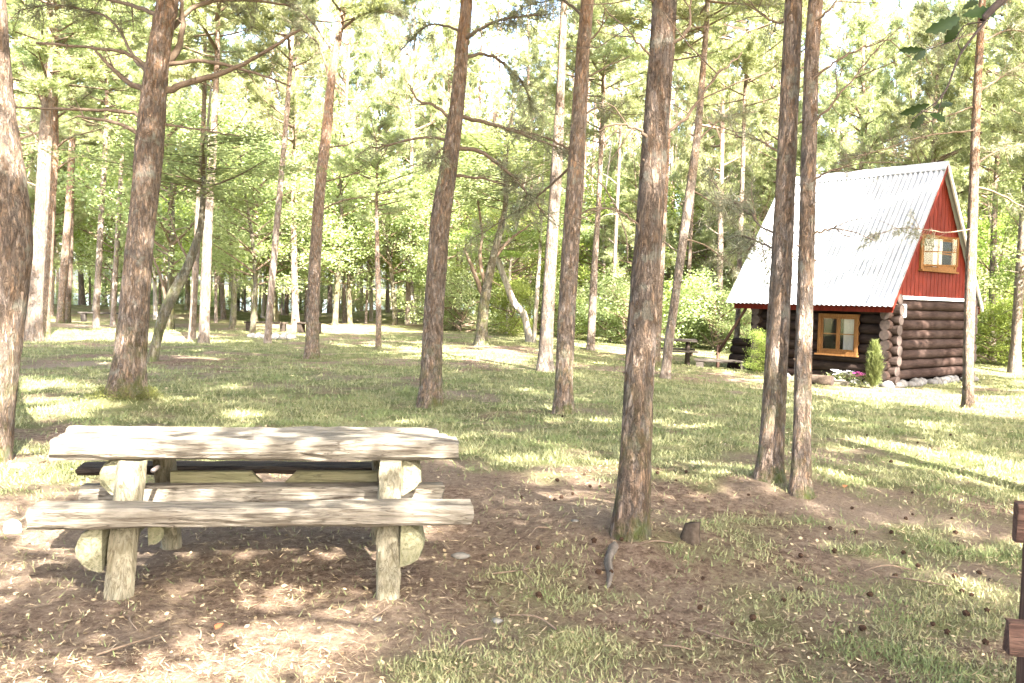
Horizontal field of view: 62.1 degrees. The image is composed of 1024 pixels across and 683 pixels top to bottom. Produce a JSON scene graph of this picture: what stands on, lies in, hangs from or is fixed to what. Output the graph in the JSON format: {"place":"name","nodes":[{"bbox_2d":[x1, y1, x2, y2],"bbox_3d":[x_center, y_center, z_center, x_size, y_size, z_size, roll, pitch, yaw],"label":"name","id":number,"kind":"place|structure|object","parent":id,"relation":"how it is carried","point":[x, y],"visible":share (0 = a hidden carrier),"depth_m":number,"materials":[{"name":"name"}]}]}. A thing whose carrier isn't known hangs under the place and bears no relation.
{"place":"outdoors","nodes":[
{"label":"outdoors","id":0,"kind":"place"},
{"bbox_2d":[0,281,1023,682],"bbox_3d":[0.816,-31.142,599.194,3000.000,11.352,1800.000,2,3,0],"label":"ground","id":1,"kind":"structure","parent":0,"point":[472,535],"depth_m":5.00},
{"bbox_2d":[0,0,32,463],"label":"pine tree","id":2,"kind":"object","parent":1,"relation":"on","point":[16,244],"visible":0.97,"depth_m":7.18,"materials":[{"name":"brown plant"}]},
{"bbox_2d":[7,5,92,192],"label":"pine tree","id":3,"kind":"object","parent":1,"relation":"on","point":[32,119],"visible":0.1,"depth_m":40.73,"materials":[{"name":"green plant"}]},
{"bbox_2d":[26,126,95,316],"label":"young pine","id":4,"kind":"object","parent":1,"relation":"on","point":[76,218],"visible":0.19,"depth_m":43.34,"materials":[{"name":"green plant"}]},
{"bbox_2d":[10,0,115,322],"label":"pine tree","id":5,"kind":"object","parent":1,"relation":"on","point":[68,299],"visible":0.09,"depth_m":36.90,"materials":[{"name":"green plant"}]},
{"bbox_2d":[21,134,125,310],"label":"leafy tree","id":6,"kind":"object","parent":1,"relation":"on","point":[78,233],"visible":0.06,"depth_m":47.16,"materials":[{"name":"green plant"}]},
{"bbox_2d":[14,9,138,322],"bbox_3d":[-18.357,-7.632,36.435,5.398,14.206,5.816,0,3,-33],"label":"pine tree","id":7,"kind":"object","parent":1,"relation":"on","point":[61,300],"visible":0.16,"depth_m":35.91,"materials":[{"name":"green plant"}]},
{"bbox_2d":[6,0,154,341],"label":"pine tree","id":8,"kind":"object","parent":1,"relation":"on","point":[33,330],"visible":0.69,"depth_m":23.85,"materials":[{"name":"green plant"}]},
{"bbox_2d":[7,0,173,337],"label":"pine tree","id":9,"kind":"object","parent":1,"relation":"on","point":[56,97],"visible":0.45,"depth_m":25.89,"materials":[{"name":"green plant"}]},
{"bbox_2d":[19,0,176,327],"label":"pine tree","id":10,"kind":"object","parent":1,"relation":"on","point":[96,136],"visible":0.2,"depth_m":32.87,"materials":[{"name":"green plant"}]},
{"bbox_2d":[56,160,156,317],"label":"leafy tree","id":11,"kind":"object","parent":1,"relation":"on","point":[90,261],"visible":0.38,"depth_m":43.77,"materials":[{"name":"green plant"}]},
{"bbox_2d":[59,0,202,326],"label":"pine tree","id":12,"kind":"object","parent":1,"relation":"on","point":[139,44],"visible":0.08,"depth_m":34.90,"materials":[{"name":"green plant"}]},
{"bbox_2d":[89,118,184,271],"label":"young pine","id":13,"kind":"object","parent":1,"relation":"on","point":[122,235],"visible":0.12,"depth_m":37.60,"materials":[{"name":"green plant"}]},
{"bbox_2d":[25,86,270,329],"bbox_3d":[-13.405,-4.995,32.798,8.116,10.012,8.407,-1,2,16],"label":"leafy tree","id":14,"kind":"object","parent":1,"relation":"on","point":[171,253],"visible":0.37,"depth_m":32.62,"materials":[{"name":"green plant"}]},
{"bbox_2d":[75,167,223,319],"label":"leafy tree","id":15,"kind":"object","parent":1,"relation":"on","point":[155,299],"visible":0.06,"depth_m":44.05,"materials":[{"name":"green plant"}]},
{"bbox_2d":[8,0,299,404],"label":"pine tree","id":16,"kind":"object","parent":1,"relation":"on","point":[127,377],"visible":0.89,"depth_m":10.94,"materials":[{"name":"brown plant"}]},
{"bbox_2d":[24,83,332,361],"bbox_3d":[-6.670,-2.410,18.353,5.846,6.247,5.791,3,3,23],"label":"leaning tree","id":17,"kind":"object","parent":1,"relation":"on","point":[171,296],"visible":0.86,"depth_m":18.19,"materials":[{"name":"green plant"}]},
{"bbox_2d":[118,0,273,339],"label":"pine tree","id":18,"kind":"object","parent":1,"relation":"on","point":[182,56],"visible":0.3,"depth_m":26.91,"materials":[{"name":"green plant"}]},
{"bbox_2d":[93,129,300,279],"bbox_3d":[-14.189,-5.532,39.167,8.694,10.255,7.260,1,3,-7],"label":"leafy tree","id":19,"kind":"object","parent":1,"relation":"on","point":[181,214],"visible":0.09,"depth_m":39.19,"materials":[{"name":"green plant"}]},
{"bbox_2d":[138,0,291,343],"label":"pine tree","id":20,"kind":"object","parent":1,"relation":"on","point":[205,297],"visible":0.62,"depth_m":24.90,"materials":[{"name":"green plant"}]},
{"bbox_2d":[167,1,264,318],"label":"pine tree","id":21,"kind":"object","parent":1,"relation":"on","point":[222,304],"visible":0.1,"depth_m":44.92,"materials":[{"name":"green plant"}]},
{"bbox_2d":[99,86,335,328],"bbox_3d":[-11.418,-5.543,35.102,9.283,11.025,6.539,4,9,10],"label":"leafy tree","id":22,"kind":"object","parent":1,"relation":"on","point":[233,313],"visible":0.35,"depth_m":34.91,"materials":[{"name":"green plant"}]},
{"bbox_2d":[26,425,473,599],"bbox_3d":[-1.336,0.911,4.592,2.172,0.846,1.088,1,3,-8],"label":"picnic table","id":23,"kind":"object","parent":1,"relation":"on","point":[388,496],"visible":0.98,"depth_m":4.31,"materials":[{"name":"brown wood"}]},
{"bbox_2d":[172,146,337,332],"bbox_3d":[-9.585,-3.683,31.909,5.993,7.405,5.988,0,3,-20],"label":"leafy tree","id":24,"kind":"object","parent":1,"relation":"on","point":[254,284],"visible":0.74,"depth_m":31.80,"materials":[{"name":"green plant"}]},
{"bbox_2d":[192,0,330,320],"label":"pine tree","id":25,"kind":"object","parent":1,"relation":"on","point":[305,69],"visible":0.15,"depth_m":43.91,"materials":[{"name":"green plant"}]},
{"bbox_2d":[178,138,346,321],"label":"leafy tree","id":26,"kind":"object","parent":1,"relation":"on","point":[276,317],"visible":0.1,"depth_m":43.34,"materials":[{"name":"green plant"}]},
{"bbox_2d":[179,0,383,342],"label":"pine tree","id":27,"kind":"object","parent":1,"relation":"on","point":[305,48],"visible":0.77,"depth_m":25.43,"materials":[{"name":"green plant"}]},
{"bbox_2d":[233,1,342,324],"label":"pine tree","id":28,"kind":"object","parent":1,"relation":"on","point":[297,78],"visible":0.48,"depth_m":40.20,"materials":[{"name":"green plant"}]},
{"bbox_2d":[303,53,365,312],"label":"pine tree","id":29,"kind":"object","parent":1,"relation":"on","point":[353,81],"visible":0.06,"depth_m":55.59,"materials":[{"name":"green plant"}]},
{"bbox_2d":[255,98,434,325],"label":"leafy tree","id":30,"kind":"object","parent":1,"relation":"on","point":[334,251],"visible":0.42,"depth_m":41.44,"materials":[{"name":"green plant"}]},
{"bbox_2d":[297,0,392,322],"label":"pine tree","id":31,"kind":"object","parent":1,"relation":"on","point":[360,47],"visible":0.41,"depth_m":47.18,"materials":[{"name":"green plant"}]},
{"bbox_2d":[271,0,431,358],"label":"pine tree","id":32,"kind":"object","parent":1,"relation":"on","point":[351,8],"visible":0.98,"depth_m":20.30,"materials":[{"name":"brown plant"}]},
{"bbox_2d":[280,161,425,323],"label":"leafy tree","id":33,"kind":"object","parent":1,"relation":"on","point":[349,276],"visible":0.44,"depth_m":42.45,"materials":[{"name":"green plant"}]},
{"bbox_2d":[337,132,411,323],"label":"young pine","id":34,"kind":"object","parent":1,"relation":"on","point":[371,273],"visible":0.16,"depth_m":45.45,"materials":[{"name":"green plant"}]},
{"bbox_2d":[326,99,440,348],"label":"pine tree","id":35,"kind":"object","parent":1,"relation":"on","point":[384,123],"visible":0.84,"depth_m":23.74,"materials":[{"name":"green plant"}]},
{"bbox_2d":[348,0,424,311],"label":"pine tree","id":36,"kind":"object","parent":1,"relation":"on","point":[382,71],"visible":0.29,"depth_m":53.45,"materials":[{"name":"green plant"}]},
{"bbox_2d":[324,142,462,324],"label":"leafy tree","id":37,"kind":"object","parent":1,"relation":"on","point":[393,292],"visible":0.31,"depth_m":44.04,"materials":[{"name":"green plant"}]},
{"bbox_2d":[337,131,489,323],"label":"leafy tree","id":38,"kind":"object","parent":1,"relation":"on","point":[398,259],"visible":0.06,"depth_m":47.98,"materials":[{"name":"green plant"}]},
{"bbox_2d":[365,0,464,324],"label":"pine tree","id":39,"kind":"object","parent":1,"relation":"on","point":[393,38],"visible":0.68,"depth_m":45.95,"materials":[{"name":"green plant"}]},
{"bbox_2d":[365,134,526,288],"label":"leafy tree","id":40,"kind":"object","parent":1,"relation":"on","point":[416,213],"visible":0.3,"depth_m":39.34,"materials":[{"name":"green plant"}]},
{"bbox_2d":[403,0,490,322],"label":"pine tree","id":41,"kind":"object","parent":1,"relation":"on","point":[450,34],"visible":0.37,"depth_m":47.05,"materials":[{"name":"green plant"}]},
{"bbox_2d":[394,199,506,329],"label":"leafy tree","id":42,"kind":"object","parent":1,"relation":"on","point":[471,213],"visible":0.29,"depth_m":39.55,"materials":[{"name":"green plant"}]},
{"bbox_2d":[396,265,517,333],"bbox_3d":[-2.307,-1.937,38.337,5.832,3.371,5.518,0,3,-27],"label":"bush","id":43,"kind":"object","parent":1,"relation":"on","point":[468,304],"visible":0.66,"depth_m":37.97,"materials":[{"name":"green plant"}]},
{"bbox_2d":[418,94,500,327],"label":"young pine","id":44,"kind":"object","parent":1,"relation":"on","point":[469,123],"visible":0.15,"depth_m":43.06,"materials":[{"name":"green plant"}]},
{"bbox_2d":[420,24,499,312],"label":"pine tree","id":45,"kind":"object","parent":1,"relation":"on","point":[471,61],"visible":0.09,"depth_m":58.58,"materials":[{"name":"green plant"}]},
{"bbox_2d":[351,0,586,407],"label":"pine tree","id":46,"kind":"object","parent":1,"relation":"on","point":[430,392],"visible":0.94,"depth_m":12.03,"materials":[{"name":"brown plant"}]},
{"bbox_2d":[397,95,596,345],"bbox_3d":[-0.420,-3.730,26.779,6.536,8.251,9.655,2,3,0],"label":"forked tree","id":47,"kind":"object","parent":1,"relation":"on","point":[481,334],"visible":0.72,"depth_m":26.86,"materials":[{"name":"green plant"}]},
{"bbox_2d":[421,213,588,341],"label":"tree","id":48,"kind":"object","parent":1,"relation":"on","point":[518,308],"visible":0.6,"depth_m":31.91,"materials":[{"name":"green plant"}]},
{"bbox_2d":[465,276,555,336],"bbox_3d":[-0.226,-1.463,36.491,3.446,2.674,4.181,2,3,20],"label":"bush","id":49,"kind":"object","parent":1,"relation":"on","point":[516,321],"visible":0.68,"depth_m":35.86,"materials":[{"name":"green plant"}]},
{"bbox_2d":[0,322,1023,682],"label":"grass","id":50,"kind":"structure","parent":1,"relation":"on","point":[854,404],"depth_m":9.37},
{"bbox_2d":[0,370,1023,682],"bbox_3d":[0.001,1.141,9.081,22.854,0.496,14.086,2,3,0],"label":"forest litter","id":51,"kind":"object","parent":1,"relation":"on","point":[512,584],"visible":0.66,"depth_m":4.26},
{"bbox_2d":[447,180,590,333],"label":"leafy tree","id":52,"kind":"object","parent":1,"relation":"on","point":[525,267],"visible":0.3,"depth_m":37.50,"materials":[{"name":"green plant"}]},
{"bbox_2d":[16,0,1023,342],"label":"wood","id":53,"kind":"object","parent":1,"relation":"on","point":[492,8],"visible":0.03,"depth_m":57.54,"materials":[{"name":"wood"}]},
{"bbox_2d":[487,11,566,316],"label":"pine tree","id":54,"kind":"object","parent":1,"relation":"on","point":[532,48],"visible":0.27,"depth_m":43.47,"materials":[{"name":"green plant"}]},
{"bbox_2d":[485,112,580,317],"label":"young pine","id":55,"kind":"object","parent":1,"relation":"on","point":[541,129],"visible":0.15,"depth_m":39.77,"materials":[{"name":"green plant"}]},
{"bbox_2d":[473,151,596,342],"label":"birch tree","id":56,"kind":"object","parent":1,"relation":"on","point":[539,240],"visible":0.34,"depth_m":30.94,"materials":[{"name":"green plant"}]},
{"bbox_2d":[489,268,600,332],"bbox_3d":[1.218,-1.632,39.145,5.785,3.898,5.061,2,3,8],"label":"bush","id":57,"kind":"object","parent":1,"relation":"on","point":[532,300],"visible":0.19,"depth_m":38.86,"materials":[{"name":"green plant"}]},
{"bbox_2d":[524,0,567,371],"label":"pine tree","id":58,"kind":"object","parent":1,"relation":"on","point":[545,362],"visible":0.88,"depth_m":18.09,"materials":[{"name":"grey plant"}]},
{"bbox_2d":[456,0,640,413],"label":"pine tree","id":59,"kind":"object","parent":1,"relation":"on","point":[563,400],"visible":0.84,"depth_m":11.28,"materials":[{"name":"brown plant"}]},
{"bbox_2d":[526,4,624,206],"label":"pine tree","id":60,"kind":"object","parent":1,"relation":"on","point":[596,155],"visible":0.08,"depth_m":46.31,"materials":[{"name":"green plant"}]},
{"bbox_2d":[511,0,681,350],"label":"pine tree","id":61,"kind":"object","parent":1,"relation":"on","point":[637,109],"visible":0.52,"depth_m":28.86,"materials":[{"name":"green plant"}]},
{"bbox_2d":[575,289,627,342],"bbox_3d":[4.156,-0.893,36.980,4.375,2.948,3.828,0,3,-21],"label":"bush","id":62,"kind":"object","parent":1,"relation":"on","point":[601,321],"visible":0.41,"depth_m":36.77,"materials":[{"name":"green plant"}]},
{"bbox_2d":[525,141,687,336],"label":"leafy tree","id":63,"kind":"object","parent":1,"relation":"on","point":[585,253],"visible":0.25,"depth_m":42.11,"materials":[{"name":"green plant"}]},
{"bbox_2d":[579,142,636,328],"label":"young pine","id":64,"kind":"object","parent":1,"relation":"on","point":[613,165],"visible":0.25,"depth_m":45.13,"materials":[{"name":"green plant"}]},
{"bbox_2d":[566,0,651,341],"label":"pine tree","id":65,"kind":"object","parent":1,"relation":"on","point":[596,89],"visible":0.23,"depth_m":37.24,"materials":[{"name":"green plant"}]},
{"bbox_2d":[595,40,649,319],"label":"pine tree","id":66,"kind":"object","parent":1,"relation":"on","point":[630,151],"visible":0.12,"depth_m":53.89,"materials":[{"name":"green plant"}]},
{"bbox_2d":[586,146,680,293],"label":"young pine","id":67,"kind":"object","parent":1,"relation":"on","point":[632,180],"visible":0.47,"depth_m":39.60,"materials":[{"name":"green plant"}]},
{"bbox_2d":[579,161,702,296],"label":"leafy tree","id":68,"kind":"object","parent":1,"relation":"on","point":[630,248],"visible":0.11,"depth_m":44.92,"materials":[{"name":"green plant"}]},
{"bbox_2d":[576,254,712,346],"bbox_3d":[5.145,-1.612,36.347,6.924,4.003,6.552,3,3,20],"label":"bush","id":69,"kind":"object","parent":1,"relation":"on","point":[621,296],"visible":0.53,"depth_m":35.82,"materials":[{"name":"green plant"}]},
{"bbox_2d":[560,0,772,541],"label":"pine tree","id":70,"kind":"object","parent":1,"relation":"on","point":[631,518],"visible":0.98,"depth_m":5.12,"materials":[{"name":"brown plant"}]},
{"bbox_2d":[598,0,784,378],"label":"pine tree","id":71,"kind":"object","parent":1,"relation":"on","point":[705,13],"visible":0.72,"depth_m":18.77,"materials":[{"name":"brown plant"}]},
{"bbox_2d":[619,148,763,290],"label":"leafy tree","id":72,"kind":"object","parent":1,"relation":"on","point":[678,207],"visible":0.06,"depth_m":45.12,"materials":[{"name":"green plant"}]},
{"bbox_2d":[647,0,747,344],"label":"pine tree","id":73,"kind":"object","parent":1,"relation":"on","point":[680,166],"visible":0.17,"depth_m":39.79,"materials":[{"name":"green plant"}]},
{"bbox_2d":[591,0,804,366],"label":"pine tree","id":74,"kind":"object","parent":1,"relation":"on","point":[720,51],"visible":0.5,"depth_m":23.34,"materials":[{"name":"green plant"}]},
{"bbox_2d":[662,265,751,351],"bbox_3d":[8.648,-1.466,35.354,7.131,4.122,6.748,3,3,22],"label":"bush","id":75,"kind":"object","parent":1,"relation":"on","point":[707,292],"visible":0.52,"depth_m":34.85,"materials":[{"name":"green plant"}]},
{"bbox_2d":[665,188,753,341],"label":"leafy tree","id":76,"kind":"object","parent":1,"relation":"on","point":[701,252],"visible":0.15,"depth_m":42.11,"materials":[{"name":"green plant"}]},
{"bbox_2d":[666,110,761,326],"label":"young pine","id":77,"kind":"object","parent":1,"relation":"on","point":[708,235],"visible":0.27,"depth_m":41.12,"materials":[{"name":"green plant"}]},
{"bbox_2d":[671,1,761,348],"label":"pine tree","id":78,"kind":"object","parent":1,"relation":"on","point":[726,140],"visible":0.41,"depth_m":35.74,"materials":[{"name":"green plant"}]},
{"bbox_2d":[691,0,802,483],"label":"pine tree","id":79,"kind":"object","parent":1,"relation":"on","point":[770,465],"visible":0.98,"depth_m":6.80,"materials":[{"name":"brown plant"}]},
{"bbox_2d":[709,144,799,283],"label":"young pine","id":80,"kind":"object","parent":1,"relation":"on","point":[770,166],"visible":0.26,"depth_m":37.28,"materials":[{"name":"green plant"}]},
{"bbox_2d":[676,0,840,337],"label":"pine tree","id":81,"kind":"object","parent":1,"relation":"on","point":[745,59],"visible":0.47,"depth_m":26.73,"materials":[{"name":"green plant"}]},
{"bbox_2d":[716,11,829,219],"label":"pine tree","id":82,"kind":"object","parent":1,"relation":"on","point":[770,88],"visible":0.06,"depth_m":42.73,"materials":[{"name":"green plant"}]},
{"bbox_2d":[707,2,857,203],"bbox_3d":[12.182,-8.787,37.886,5.940,18.888,5.558,4,4,44],"label":"pine tree","id":83,"kind":"object","parent":1,"relation":"on","point":[757,119],"visible":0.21,"depth_m":37.65,"materials":[{"name":"green plant"}]},
{"bbox_2d":[796,3,901,176],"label":"pine tree","id":84,"kind":"object","parent":1,"relation":"on","point":[824,41],"visible":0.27,"depth_m":45.06,"materials":[{"name":"green plant"}]},
{"bbox_2d":[716,161,982,387],"bbox_3d":[9.671,-1.861,24.073,5.266,5.922,5.825,-1,4,-39],"label":"log cabin","id":85,"kind":"object","parent":1,"relation":"on","point":[903,301],"visible":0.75,"depth_m":22.33,"materials":[{"name":"red paint"}]},
{"bbox_2d":[814,313,859,356],"bbox_3d":[8.441,-0.172,22.007,0.200,1.080,1.186,-1,4,-39],"label":"window","id":86,"kind":"structure","parent":85,"relation":"in","point":[838,334],"depth_m":22.01,"materials":[{"name":"orange wood"}]},
{"bbox_2d":[918,234,958,273],"bbox_3d":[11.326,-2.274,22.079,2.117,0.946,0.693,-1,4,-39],"label":"window","id":87,"kind":"structure","parent":85,"relation":"in","point":[938,260],"depth_m":22.26,"materials":[{"name":"orange wood"}]},
{"bbox_2d":[788,0,919,499],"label":"pine tree","id":88,"kind":"object","parent":1,"relation":"on","point":[801,483],"visible":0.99,"depth_m":6.59,"materials":[{"name":"brown plant"}]},
{"bbox_2d":[862,338,885,388],"bbox_3d":[8.727,0.573,20.441,0.533,1.338,0.571,2,3,0],"label":"cypress shrub","id":89,"kind":"object","parent":1,"relation":"on","point":[874,369],"visible":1,"depth_m":20.38,"materials":[{"name":"green plant"}]},
{"bbox_2d":[816,0,937,172],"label":"pine tree","id":90,"kind":"object","parent":1,"relation":"on","point":[864,24],"visible":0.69,"depth_m":34.86,"materials":[{"name":"green plant"}]},
{"bbox_2d":[839,0,961,163],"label":"pine tree","id":91,"kind":"object","parent":1,"relation":"on","point":[904,35],"visible":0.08,"depth_m":48.46,"materials":[{"name":"green plant"}]},
{"bbox_2d":[837,10,968,182],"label":"pine tree","id":92,"kind":"object","parent":1,"relation":"on","point":[910,87],"visible":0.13,"depth_m":39.81,"materials":[{"name":"green plant"}]},
{"bbox_2d":[830,0,1023,408],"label":"pine tree","id":93,"kind":"object","parent":1,"relation":"on","point":[967,399],"visible":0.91,"depth_m":15.27,"materials":[{"name":"green plant"}]},
{"bbox_2d":[876,0,1016,228],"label":"pine tree","id":94,"kind":"object","parent":1,"relation":"on","point":[928,87],"visible":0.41,"depth_m":33.04,"materials":[{"name":"green plant"}]},
{"bbox_2d":[899,0,1006,128],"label":"oak tree","id":95,"kind":"object","parent":1,"relation":"on","point":[951,26],"visible":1,"depth_m":2.50,"materials":[{"name":"green plant"}]},
{"bbox_2d":[895,0,1023,360],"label":"pine tree","id":96,"kind":"object","parent":1,"relation":"on","point":[965,67],"visible":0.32,"depth_m":31.66,"materials":[{"name":"green plant"}]},
{"bbox_2d":[927,0,1023,373],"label":"pine tree","id":97,"kind":"object","parent":1,"relation":"on","point":[1014,365],"visible":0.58,"depth_m":26.91,"materials":[{"name":"green plant"}]},
{"bbox_2d":[945,0,1023,257],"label":"pine tree","id":98,"kind":"object","parent":1,"relation":"on","point":[1001,122],"visible":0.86,"depth_m":23.92,"materials":[{"name":"green plant"}]},
{"bbox_2d":[951,61,1020,356],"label":"young pine","id":99,"kind":"object","parent":1,"relation":"on","point":[961,174],"visible":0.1,"depth_m":35.88,"materials":[{"name":"green plant"}]},
{"bbox_2d":[957,143,1023,310],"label":"leafy tree","id":100,"kind":"object","parent":1,"relation":"on","point":[1006,207],"visible":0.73,"depth_m":27.78,"materials":[{"name":"green plant"}]},
{"bbox_2d":[960,175,1023,353],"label":"leafy tree","id":101,"kind":"object","parent":1,"relation":"on","point":[986,227],"visible":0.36,"depth_m":32.66,"materials":[{"name":"green plant"}]},
{"bbox_2d":[974,299,1023,364],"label":"bush","id":102,"kind":"object","parent":1,"relation":"on","point":[988,327],"visible":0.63,"depth_m":29.78,"materials":[{"name":"green plant"}]},
{"bbox_2d":[976,287,1023,363],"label":"bush","id":103,"kind":"object","parent":1,"relation":"on","point":[1005,301],"visible":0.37,"depth_m":29.91,"materials":[{"name":"green plant"}]},
{"bbox_2d":[980,54,1023,282],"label":"young pine","id":104,"kind":"object","parent":1,"relation":"on","point":[1001,185],"visible":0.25,"depth_m":29.39,"materials":[{"name":"green plant"}]},
{"bbox_2d":[1002,500,1023,682],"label":"rail fence","id":105,"kind":"object","parent":1,"relation":"on","point":[1013,642],"visible":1,"depth_m":2.96,"materials":[{"name":"brown wood"}]},
{"bbox_2d":[9,0,1020,291],"label":"sky","id":106,"kind":"structure","parent":0,"point":[888,3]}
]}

